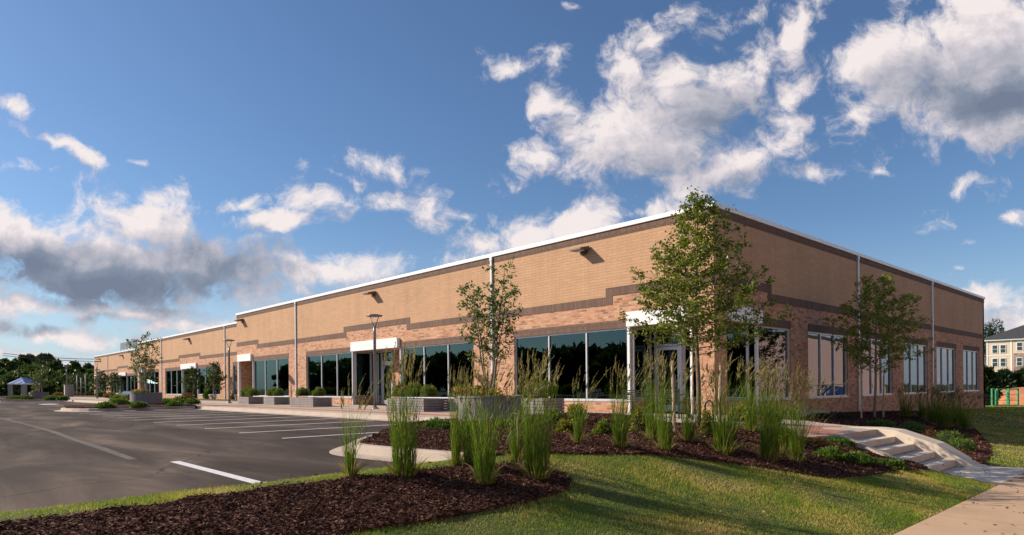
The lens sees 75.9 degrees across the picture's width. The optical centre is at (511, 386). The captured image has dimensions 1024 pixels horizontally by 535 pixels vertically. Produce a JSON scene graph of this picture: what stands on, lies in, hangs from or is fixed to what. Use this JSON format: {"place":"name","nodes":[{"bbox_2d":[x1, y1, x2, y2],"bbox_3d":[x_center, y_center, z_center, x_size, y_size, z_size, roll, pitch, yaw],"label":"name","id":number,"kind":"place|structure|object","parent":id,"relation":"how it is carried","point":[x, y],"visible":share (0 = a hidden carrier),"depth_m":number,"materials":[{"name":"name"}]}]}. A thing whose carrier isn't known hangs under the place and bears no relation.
{"place":"outdoors","nodes":[
{"label":"outdoors","id":0,"kind":"place"},
{"bbox_2d":[7,377,39,396],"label":"pavilion","id":1,"kind":"structure","parent":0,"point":[23,382],"depth_m":90.86,"materials":[{"name":"blue"}]},
{"bbox_2d":[437,362,474,465],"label":"feather reed grass","id":2,"kind":"object","parent":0,"point":[456,457],"depth_m":8.11,"materials":[{"name":"green plant"}]},
{"bbox_2d":[67,397,876,439],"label":"plaza pavement","id":3,"kind":"structure","parent":0,"point":[856,433],"depth_m":22.55,"materials":[{"name":"concrete"}]},
{"bbox_2d":[162,398,236,400],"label":"lawn strip","id":4,"kind":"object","parent":3,"relation":"on","point":[210,399],"visible":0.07,"depth_m":54.41,"materials":[{"name":"plant"}]},
{"bbox_2d":[179,366,203,397],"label":"tree","id":5,"kind":"object","parent":4,"relation":"on","point":[193,377],"visible":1,"depth_m":57.70,"materials":[{"name":"green plant"}]},
{"bbox_2d":[203,361,227,399],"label":"tree","id":6,"kind":"object","parent":4,"relation":"on","point":[212,377],"visible":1,"depth_m":53.66,"materials":[{"name":"green plant"}]},
{"bbox_2d":[238,397,263,403],"bbox_3d":[-15.577,0.826,39.163,0.900,0.417,1.650,0,0,-43],"label":"rectangular planter","id":7,"kind":"object","parent":3,"relation":"on","point":[250,400],"visible":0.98,"depth_m":38.63,"materials":[{"name":"grey concrete"}]},
{"bbox_2d":[77,399,455,415],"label":"paver band","id":8,"kind":"object","parent":3,"relation":"on","point":[308,409],"visible":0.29,"depth_m":27.60,"materials":[{"name":"beige concrete"}]},
{"bbox_2d":[264,397,289,404],"bbox_3d":[-13.263,0.806,37.041,0.900,0.417,1.400,0,0,-43],"label":"rectangular planter","id":9,"kind":"object","parent":3,"relation":"on","point":[276,400],"visible":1,"depth_m":36.58,"materials":[{"name":"grey concrete"}]},
{"bbox_2d":[290,397,331,406],"bbox_3d":[-10.021,0.763,32.688,1.000,0.447,2.550,0,0,-43],"label":"rectangular planter","id":10,"kind":"object","parent":3,"relation":"on","point":[312,401],"visible":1,"depth_m":31.94,"materials":[{"name":"grey concrete"}]},
{"bbox_2d":[366,314,382,408],"bbox_3d":[-5.847,-1.065,27.995,0.700,4.030,0.700,0,0,4],"label":"street lamp","id":11,"kind":"object","parent":3,"relation":"on","point":[374,361],"visible":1,"depth_m":27.94,"materials":[{"name":"grey metal"}]},
{"bbox_2d":[387,398,445,411],"bbox_3d":[-3.707,0.693,25.207,1.000,0.477,2.500,0,0,-43],"label":"rectangular planter","id":12,"kind":"object","parent":3,"relation":"on","point":[432,404],"visible":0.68,"depth_m":24.38,"materials":[{"name":"grey concrete"}]},
{"bbox_2d":[419,384,437,396],"bbox_3d":[-3.116,0.132,24.498,0.724,0.513,0.830,0,0,-8],"label":"boxwood ball","id":13,"kind":"object","parent":12,"relation":"in","point":[429,391],"visible":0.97,"depth_m":24.28,"materials":[{"name":"green plant"}]},
{"bbox_2d":[524,398,563,413],"bbox_3d":[0.975,0.643,22.020,1.000,0.497,1.200,0,0,-43],"label":"rectangular planter","id":14,"kind":"object","parent":3,"relation":"on","point":[560,403],"visible":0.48,"depth_m":21.64,"materials":[{"name":"grey concrete"}]},
{"bbox_2d":[535,380,558,396],"bbox_3d":[1.136,0.041,21.801,0.830,0.588,0.951,0,0,-17],"label":"boxwood ball","id":15,"kind":"object","parent":14,"relation":"in","point":[552,392],"visible":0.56,"depth_m":21.55,"materials":[{"name":"green plant"}]},
{"bbox_2d":[622,389,689,418],"bbox_3d":[3.981,0.466,18.275,0.544,0.800,1.844,0,0,-45],"label":"bench","id":16,"kind":"object","parent":3,"relation":"on","point":[623,390],"visible":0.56,"depth_m":18.21,"materials":[{"name":"black metal"}]},
{"bbox_2d":[801,425,845,434],"bbox_3d":[7.188,0.984,15.135,0.916,0.056,3.057,0,0,25],"label":"paver band","id":17,"kind":"object","parent":3,"relation":"on","point":[822,431],"visible":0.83,"depth_m":14.72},
{"bbox_2d":[0,405,1023,534],"bbox_3d":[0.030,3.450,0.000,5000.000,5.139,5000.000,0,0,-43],"label":"ground","id":18,"kind":"structure","parent":0,"point":[608,498],"depth_m":8.30,"materials":[{"name":"green plant"}]},
{"bbox_2d":[0,398,398,512],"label":"parking lot","id":19,"kind":"structure","parent":18,"relation":"on","point":[42,468],"depth_m":11.17,"materials":[{"name":"grey asphalt"}]},
{"bbox_2d":[0,400,66,401],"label":"kerb","id":20,"kind":"structure","parent":19,"relation":"on","point":[34,401],"depth_m":61.14,"materials":[{"name":"concrete"}]},
{"bbox_2d":[0,398,42,400],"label":"mulch","id":21,"kind":"object","parent":20,"relation":"in","point":[18,399],"visible":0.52,"depth_m":61.05,"materials":[{"name":"brown wood"}]},
{"bbox_2d":[29,392,48,398],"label":"round planter","id":22,"kind":"object","parent":21,"relation":"on","point":[36,395],"visible":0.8,"depth_m":63.43,"materials":[{"name":"grey concrete"}]},
{"bbox_2d":[28,366,48,391],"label":"river birch","id":23,"kind":"object","parent":22,"relation":"on","point":[34,382],"visible":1,"depth_m":63.95,"materials":[{"name":"green plant"}]},
{"bbox_2d":[0,418,135,459],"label":"asphalt seam","id":24,"kind":"object","parent":19,"relation":"on","point":[105,449],"visible":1,"depth_m":12.89,"materials":[{"name":"grey asphalt"}]},
{"bbox_2d":[55,406,194,411],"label":"kerb","id":25,"kind":"structure","parent":19,"relation":"on","point":[65,409],"depth_m":32.92,"materials":[{"name":"concrete"}]},
{"bbox_2d":[64,403,196,407],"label":"mulch","id":26,"kind":"object","parent":25,"relation":"in","point":[119,405],"visible":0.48,"depth_m":33.38,"materials":[{"name":"brown wood"}]},
{"bbox_2d":[130,392,161,403],"bbox_3d":[-20.036,0.660,35.964,1.584,0.665,1.584,0,0,-43],"label":"round planter","id":27,"kind":"object","parent":26,"relation":"on","point":[152,397],"visible":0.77,"depth_m":35.37,"materials":[{"name":"grey concrete"}]},
{"bbox_2d":[125,332,162,392],"bbox_3d":[-20.085,-1.290,35.893,1.912,3.427,1.747,0,0,-2],"label":"river birch","id":28,"kind":"object","parent":27,"relation":"on","point":[145,357],"visible":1,"depth_m":35.82,"materials":[{"name":"green plant"}]},
{"bbox_2d":[172,461,264,483],"bbox_3d":[-3.792,1.080,8.352,0.120,0.004,3.260,0,0,-43],"label":"road marking","id":29,"kind":"object","parent":19,"relation":"on","point":[245,479],"visible":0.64,"depth_m":8.22,"materials":[{"name":"paint"}]},
{"bbox_2d":[197,406,449,421],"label":"kerb","id":30,"kind":"structure","parent":19,"relation":"on","point":[322,414],"depth_m":25.23,"materials":[{"name":"concrete"}]},
{"bbox_2d":[329,435,463,462],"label":"kerb","id":31,"kind":"structure","parent":19,"relation":"on","point":[368,451],"depth_m":9.83,"materials":[{"name":"concrete"}]},
{"bbox_2d":[0,460,571,534],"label":"mulch","id":32,"kind":"object","parent":18,"relation":"on","point":[443,515],"visible":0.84,"depth_m":6.17,"materials":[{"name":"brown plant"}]},
{"bbox_2d":[371,338,434,477],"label":"feather reed grass","id":33,"kind":"object","parent":32,"relation":"on","point":[407,468],"depth_m":7.41,"materials":[{"name":"green plant"}]},
{"bbox_2d":[448,368,490,463],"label":"feather reed grass","id":34,"kind":"object","parent":32,"relation":"on","point":[467,454],"depth_m":8.16,"materials":[{"name":"plant"}]},
{"bbox_2d":[455,346,547,484],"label":"feather reed grass","id":35,"kind":"object","parent":32,"relation":"on","point":[484,465],"depth_m":7.50,"materials":[{"name":"green plant"}]},
{"bbox_2d":[504,343,569,478],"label":"feather reed grass","id":36,"kind":"object","parent":32,"relation":"on","point":[536,467],"depth_m":8.03,"materials":[{"name":"plant"}]},
{"bbox_2d":[332,372,387,475],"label":"feather reed grass","id":37,"kind":"object","parent":18,"relation":"on","point":[350,466],"depth_m":7.30,"materials":[{"name":"green plant"}]},
{"bbox_2d":[94,201,984,414],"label":"commercial building","id":38,"kind":"structure","parent":18,"relation":"on","point":[577,290],"depth_m":26.76,"materials":[{"name":"brown brick"}]},
{"bbox_2d":[145,371,158,391],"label":"window","id":39,"kind":"structure","parent":38,"relation":"in","point":[154,387],"depth_m":71.36,"materials":[{"name":"glass"}]},
{"bbox_2d":[165,370,181,394],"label":"window","id":40,"kind":"structure","parent":38,"relation":"in","point":[173,386],"depth_m":65.89,"materials":[{"name":"glass"}]},
{"bbox_2d":[198,367,219,394],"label":"window","id":41,"kind":"structure","parent":38,"relation":"in","point":[202,386],"depth_m":58.96,"materials":[{"name":"glass"}]},
{"bbox_2d":[253,358,288,396],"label":"window","id":42,"kind":"structure","parent":38,"relation":"in","point":[268,373],"depth_m":43.20,"materials":[{"name":"glass"}]},
{"bbox_2d":[306,352,351,397],"bbox_3d":[-10.384,-0.606,37.285,0.170,2.470,5.520,0,0,-43],"label":"window","id":43,"kind":"structure","parent":38,"relation":"in","point":[330,372],"depth_m":37.15,"materials":[{"name":"glass"}]},
{"bbox_2d":[355,352,370,396],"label":"window","id":44,"kind":"structure","parent":38,"relation":"in","point":[362,359],"depth_m":35.54,"materials":[{"name":"glass"}]},
{"bbox_2d":[371,352,381,396],"bbox_3d":[-7.307,-0.647,35.488,0.100,2.420,1.080,0,0,-43],"label":"door","id":45,"kind":"structure","parent":38,"relation":"in","point":[380,373],"depth_m":35.43,"materials":[{"name":"metal"}]},
{"bbox_2d":[381,351,392,403],"bbox_3d":[-6.575,-0.458,34.678,0.130,2.830,1.060,0,0,-43],"label":"door","id":46,"kind":"structure","parent":38,"relation":"in","point":[389,353],"depth_m":34.85,"materials":[{"name":"glass"}]},
{"bbox_2d":[402,342,473,397],"bbox_3d":[-3.447,-0.665,29.801,0.170,2.470,5.510,0,0,-43],"label":"window","id":47,"kind":"structure","parent":38,"relation":"in","point":[441,357],"depth_m":29.61,"materials":[{"name":"glass"}]},
{"bbox_2d":[515,328,627,401],"bbox_3d":[2.015,-0.712,23.908,0.170,2.470,5.520,0,0,-43],"label":"window","id":48,"kind":"structure","parent":38,"relation":"in","point":[594,351],"depth_m":23.49,"materials":[{"name":"glass"}]},
{"bbox_2d":[631,328,651,398],"bbox_3d":[4.388,-0.748,22.208,1.000,2.420,0.100,0,0,-43],"label":"window","id":49,"kind":"structure","parent":38,"relation":"in","point":[638,347],"depth_m":22.15,"materials":[{"name":"glass"}]},
{"bbox_2d":[654,326,682,411],"bbox_3d":[5.243,-0.560,22.045,0.130,2.830,1.060,0,0,-43],"label":"door","id":50,"kind":"structure","parent":38,"relation":"in","point":[668,351],"depth_m":22.02,"materials":[{"name":"metal"}]},
{"bbox_2d":[683,327,695,399],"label":"window","id":51,"kind":"structure","parent":38,"relation":"in","point":[686,353],"depth_m":21.88,"materials":[{"name":"glass"}]},
{"bbox_2d":[727,325,748,399],"bbox_3d":[7.121,-0.771,21.878,0.100,2.420,1.600,0,0,-43],"label":"window","id":52,"kind":"structure","parent":38,"relation":"in","point":[744,351],"depth_m":21.57,"materials":[{"name":"glass"}]},
{"bbox_2d":[758,325,790,400],"bbox_3d":[8.861,-0.771,22.230,2.330,2.470,0.170,0,0,-43],"label":"window","id":53,"kind":"structure","parent":38,"relation":"in","point":[775,339],"depth_m":22.41,"materials":[{"name":"glass"}]},
{"bbox_2d":[808,331,848,398],"bbox_3d":[12.132,-0.799,25.261,3.750,2.470,0.170,0,0,-43],"label":"window","id":54,"kind":"structure","parent":38,"relation":"in","point":[825,361],"depth_m":25.29,"materials":[{"name":"glass"}]},
{"bbox_2d":[862,338,892,395],"bbox_3d":[16.030,-0.833,28.875,3.750,2.470,0.170,0,0,-43],"label":"window","id":55,"kind":"structure","parent":38,"relation":"in","point":[867,376],"depth_m":28.81,"materials":[{"name":"glass"}]},
{"bbox_2d":[904,343,926,394],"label":"window","id":56,"kind":"structure","parent":38,"relation":"in","point":[915,371],"depth_m":32.68,"materials":[{"name":"glass"}]},
{"bbox_2d":[937,347,954,392],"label":"window","id":57,"kind":"structure","parent":38,"relation":"in","point":[945,356],"depth_m":36.35,"materials":[{"name":"glass"}]},
{"bbox_2d":[963,350,979,391],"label":"window","id":58,"kind":"structure","parent":38,"relation":"in","point":[970,358],"depth_m":39.87,"materials":[{"name":"glass"}]},
{"bbox_2d":[358,412,927,478],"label":"mulch","id":59,"kind":"object","parent":18,"relation":"on","point":[696,457],"visible":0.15,"depth_m":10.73,"materials":[{"name":"brown wood"}]},
{"bbox_2d":[416,416,457,428],"bbox_3d":[-1.533,0.809,13.476,0.871,0.424,0.737,0,0,-27],"label":"juniper","id":60,"kind":"object","parent":59,"relation":"on","point":[437,422],"visible":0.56,"depth_m":13.34,"materials":[{"name":"green plant"}]},
{"bbox_2d":[458,395,523,421],"bbox_3d":[-0.517,0.572,16.083,1.624,0.705,1.624,0,0,-43],"label":"round planter","id":61,"kind":"object","parent":59,"relation":"on","point":[518,400],"visible":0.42,"depth_m":15.37,"materials":[{"name":"grey concrete"}]},
{"bbox_2d":[456,257,523,389],"bbox_3d":[-0.542,-1.411,16.079,1.691,3.452,1.942,0,0,-3],"label":"river birch","id":62,"kind":"object","parent":61,"relation":"on","point":[484,346],"visible":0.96,"depth_m":15.91,"materials":[{"name":"green plant"}]},
{"bbox_2d":[553,417,575,432],"bbox_3d":[1.043,0.770,12.678,0.508,0.368,0.556,0,0,19],"label":"golden shrub","id":63,"kind":"object","parent":59,"relation":"on","point":[563,425],"visible":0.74,"depth_m":12.58,"materials":[{"name":"green plant"}]},
{"bbox_2d":[565,366,609,443],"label":"feather reed grass","id":64,"kind":"object","parent":59,"relation":"on","point":[579,437],"depth_m":10.19,"materials":[{"name":"plant"}]},
{"bbox_2d":[591,418,613,434],"bbox_3d":[1.664,0.763,12.081,0.473,0.390,0.428,0,0,-9],"label":"leafy shrub","id":65,"kind":"object","parent":59,"relation":"on","point":[601,428],"visible":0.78,"depth_m":11.99,"materials":[{"name":"green plant"}]},
{"bbox_2d":[602,357,664,447],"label":"feather reed grass","id":66,"kind":"object","parent":59,"relation":"on","point":[620,437],"depth_m":10.14,"materials":[{"name":"plant"}]},
{"bbox_2d":[627,406,646,431],"bbox_3d":[2.451,0.638,12.741,0.524,0.590,0.644,0,0,-24],"label":"golden shrub","id":67,"kind":"object","parent":59,"relation":"on","point":[640,425],"visible":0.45,"depth_m":12.60,"materials":[{"name":"green plant"}]},
{"bbox_2d":[632,344,680,438],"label":"feather reed grass","id":68,"kind":"object","parent":59,"relation":"on","point":[651,429],"depth_m":11.17,"materials":[{"name":"plant"}]},
{"bbox_2d":[642,348,695,450],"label":"feather reed grass","id":69,"kind":"object","parent":59,"relation":"on","point":[665,437],"depth_m":10.40,"materials":[{"name":"plant"}]},
{"bbox_2d":[670,355,736,441],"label":"feather reed grass","id":70,"kind":"object","parent":59,"relation":"on","point":[688,432],"depth_m":11.24,"materials":[{"name":"plant"}]},
{"bbox_2d":[699,408,713,435],"bbox_3d":[3.559,0.670,12.035,0.324,0.552,0.375,0,0,-22],"label":"golden shrub","id":71,"kind":"object","parent":59,"relation":"on","point":[705,423],"visible":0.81,"depth_m":11.97,"materials":[{"name":"green plant"}]},
{"bbox_2d":[701,346,794,453],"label":"feather reed grass","id":72,"kind":"object","parent":59,"relation":"on","point":[722,443],"depth_m":10.85,"materials":[{"name":"plant"}]},
{"bbox_2d":[736,354,780,431],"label":"feather reed grass","id":73,"kind":"object","parent":59,"relation":"on","point":[753,428],"depth_m":12.80,"materials":[{"name":"plant"}]},
{"bbox_2d":[750,351,793,461],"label":"feather reed grass","id":74,"kind":"object","parent":59,"relation":"on","point":[769,445],"depth_m":10.84,"materials":[{"name":"plant"}]},
{"bbox_2d":[763,359,811,454],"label":"feather reed grass","id":75,"kind":"object","parent":59,"relation":"on","point":[783,439],"depth_m":11.46,"materials":[{"name":"plant"}]},
{"bbox_2d":[780,363,846,461],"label":"feather reed grass","id":76,"kind":"object","parent":59,"relation":"on","point":[797,455],"depth_m":11.09,"materials":[{"name":"plant"}]},
{"bbox_2d":[813,445,851,460],"bbox_3d":[5.745,1.200,11.883,0.649,0.311,0.720,0,0,-6],"label":"juniper","id":77,"kind":"object","parent":59,"relation":"on","point":[834,452],"visible":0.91,"depth_m":11.72,"materials":[{"name":"green plant"}]},
{"bbox_2d":[824,436,857,446],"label":"juniper","id":78,"kind":"object","parent":59,"relation":"on","point":[841,441],"visible":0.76,"depth_m":13.37,"materials":[{"name":"green plant"}]},
{"bbox_2d":[845,450,879,466],"bbox_3d":[6.220,1.277,11.852,0.770,0.309,0.667,0,0,10],"label":"juniper","id":79,"kind":"object","parent":59,"relation":"on","point":[861,458],"visible":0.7,"depth_m":11.69,"materials":[{"name":"green plant"}]},
{"bbox_2d":[879,457,909,469],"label":"juniper","id":80,"kind":"object","parent":59,"relation":"on","point":[897,463],"visible":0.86,"depth_m":11.93,"materials":[{"name":"green plant"}]},
{"bbox_2d":[618,185,799,425],"bbox_3d":[4.049,-1.669,14.090,3.380,5.164,3.561,0,0,-5],"label":"pear tree","id":81,"kind":"object","parent":18,"relation":"on","point":[677,287],"visible":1,"depth_m":13.68,"materials":[{"name":"green plant"}]},
{"bbox_2d":[802,409,992,463],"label":"mulch","id":82,"kind":"object","parent":18,"relation":"on","point":[980,461],"visible":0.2,"depth_m":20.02,"materials":[{"name":"brown wood"}]},
{"bbox_2d":[822,273,934,417],"bbox_3d":[12.659,-1.432,22.673,3.251,5.127,3.514,0,0,39],"label":"pear tree","id":83,"kind":"object","parent":82,"relation":"on","point":[877,309],"visible":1,"depth_m":22.51,"materials":[{"name":"green plant"}]},
{"bbox_2d":[890,420,933,433],"bbox_3d":[11.615,1.171,19.067,1.143,0.468,1.030,0,0,-3],"label":"juniper","id":84,"kind":"object","parent":82,"relation":"on","point":[915,427],"visible":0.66,"depth_m":18.90,"materials":[{"name":"green plant"}]},
{"bbox_2d":[892,381,935,416],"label":"feather reed grass","id":85,"kind":"object","parent":82,"relation":"on","point":[904,412],"depth_m":25.29,"materials":[{"name":"plant"}]},
{"bbox_2d":[913,383,943,417],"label":"feather reed grass","id":86,"kind":"object","parent":82,"relation":"on","point":[922,412],"depth_m":25.30,"materials":[{"name":"plant"}]},
{"bbox_2d":[920,384,962,427],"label":"feather reed grass","id":87,"kind":"object","parent":82,"relation":"on","point":[942,419],"depth_m":21.81,"materials":[{"name":"plant"}]},
{"bbox_2d":[922,382,974,421],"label":"feather reed grass","id":88,"kind":"object","parent":82,"relation":"on","point":[932,416],"depth_m":23.72,"materials":[{"name":"plant"}]},
{"bbox_2d":[933,429,971,441],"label":"juniper","id":89,"kind":"object","parent":82,"relation":"on","point":[948,436],"visible":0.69,"depth_m":17.61,"materials":[{"name":"green plant"}]},
{"bbox_2d":[946,437,978,450],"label":"juniper","id":90,"kind":"object","parent":82,"relation":"on","point":[960,444],"visible":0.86,"depth_m":16.00,"materials":[{"name":"green plant"}]},
{"bbox_2d":[940,385,991,425],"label":"feather reed grass","id":91,"kind":"object","parent":82,"relation":"on","point":[955,420],"depth_m":22.86,"materials":[{"name":"plant"}]},
{"bbox_2d":[951,392,991,428],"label":"feather reed grass","id":92,"kind":"object","parent":82,"relation":"on","point":[965,424],"depth_m":21.79,"materials":[{"name":"plant"}]},
{"bbox_2d":[831,426,1023,484],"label":"concrete steps","id":93,"kind":"structure","parent":18,"relation":"on","point":[895,443],"depth_m":14.21,"materials":[{"name":"grey concrete"}]},
{"bbox_2d":[914,405,1023,428],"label":"lawn grass","id":94,"kind":"structure","parent":18,"relation":"on","point":[1009,410],"depth_m":32.01,"materials":[{"name":"green plant"}]},
{"bbox_2d":[984,364,1004,399],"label":"conifer","id":95,"kind":"object","parent":18,"relation":"on","point":[992,380],"visible":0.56,"depth_m":57.32,"materials":[{"name":"green plant"}]},
{"bbox_2d":[972,422,1023,467],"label":"lawn grass","id":96,"kind":"structure","parent":18,"relation":"on","point":[1018,437],"depth_m":18.88,"materials":[{"name":"green plant"}]},
{"bbox_2d":[984,325,1023,371],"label":"apartment building","id":97,"kind":"structure","parent":18,"relation":"on","point":[1005,349],"depth_m":147.54,"materials":[{"name":"beige paint"}]},
{"bbox_2d":[996,367,1020,388],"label":"evergreen tree","id":98,"kind":"object","parent":18,"relation":"on","point":[1006,376],"visible":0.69,"depth_m":91.11,"materials":[{"name":"green plant"}]},
{"bbox_2d":[0,0,1023,365],"label":"sky","id":99,"kind":"structure","parent":0,"point":[168,167],"materials":[{"name":"blue"}]},
{"bbox_2d":[500,369,554,462],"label":"feather reed grass","id":100,"kind":"object","parent":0,"point":[515,451],"depth_m":8.47,"materials":[{"name":"plant"}]},
{"bbox_2d":[209,424,1023,534],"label":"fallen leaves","id":101,"kind":"object","parent":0,"point":[761,520],"visible":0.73,"depth_m":8.52,"materials":[{"name":"brown plant"}]},
{"bbox_2d":[893,474,1023,534],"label":"sidewalk","id":102,"kind":"structure","parent":0,"point":[982,516],"depth_m":8.94,"materials":[{"name":"concrete"}]},
{"bbox_2d":[998,387,1023,404],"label":"earth bank","id":103,"kind":"structure","parent":0,"point":[1013,395],"depth_m":63.61,"materials":[{"name":"orange soil"}]},
{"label":"lawn strip","id":104,"kind":"structure","parent":0,"visible":0},
{"bbox_2d":[89,370,111,391],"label":"tree","id":105,"kind":"object","parent":104,"relation":"on","point":[101,374],"visible":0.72,"depth_m":87.91,"materials":[{"name":"green plant"}]},
{"bbox_2d":[105,372,126,392],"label":"tree","id":106,"kind":"object","parent":104,"relation":"on","point":[115,378],"visible":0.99,"depth_m":84.58,"materials":[{"name":"green plant"}]},
{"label":"hillside","id":107,"kind":"structure","parent":0,"visible":0},
{"bbox_2d":[0,352,93,395],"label":"woodland","id":108,"kind":"object","parent":107,"relation":"on","point":[14,369],"visible":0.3,"depth_m":148.75,"materials":[{"name":"green plant"}]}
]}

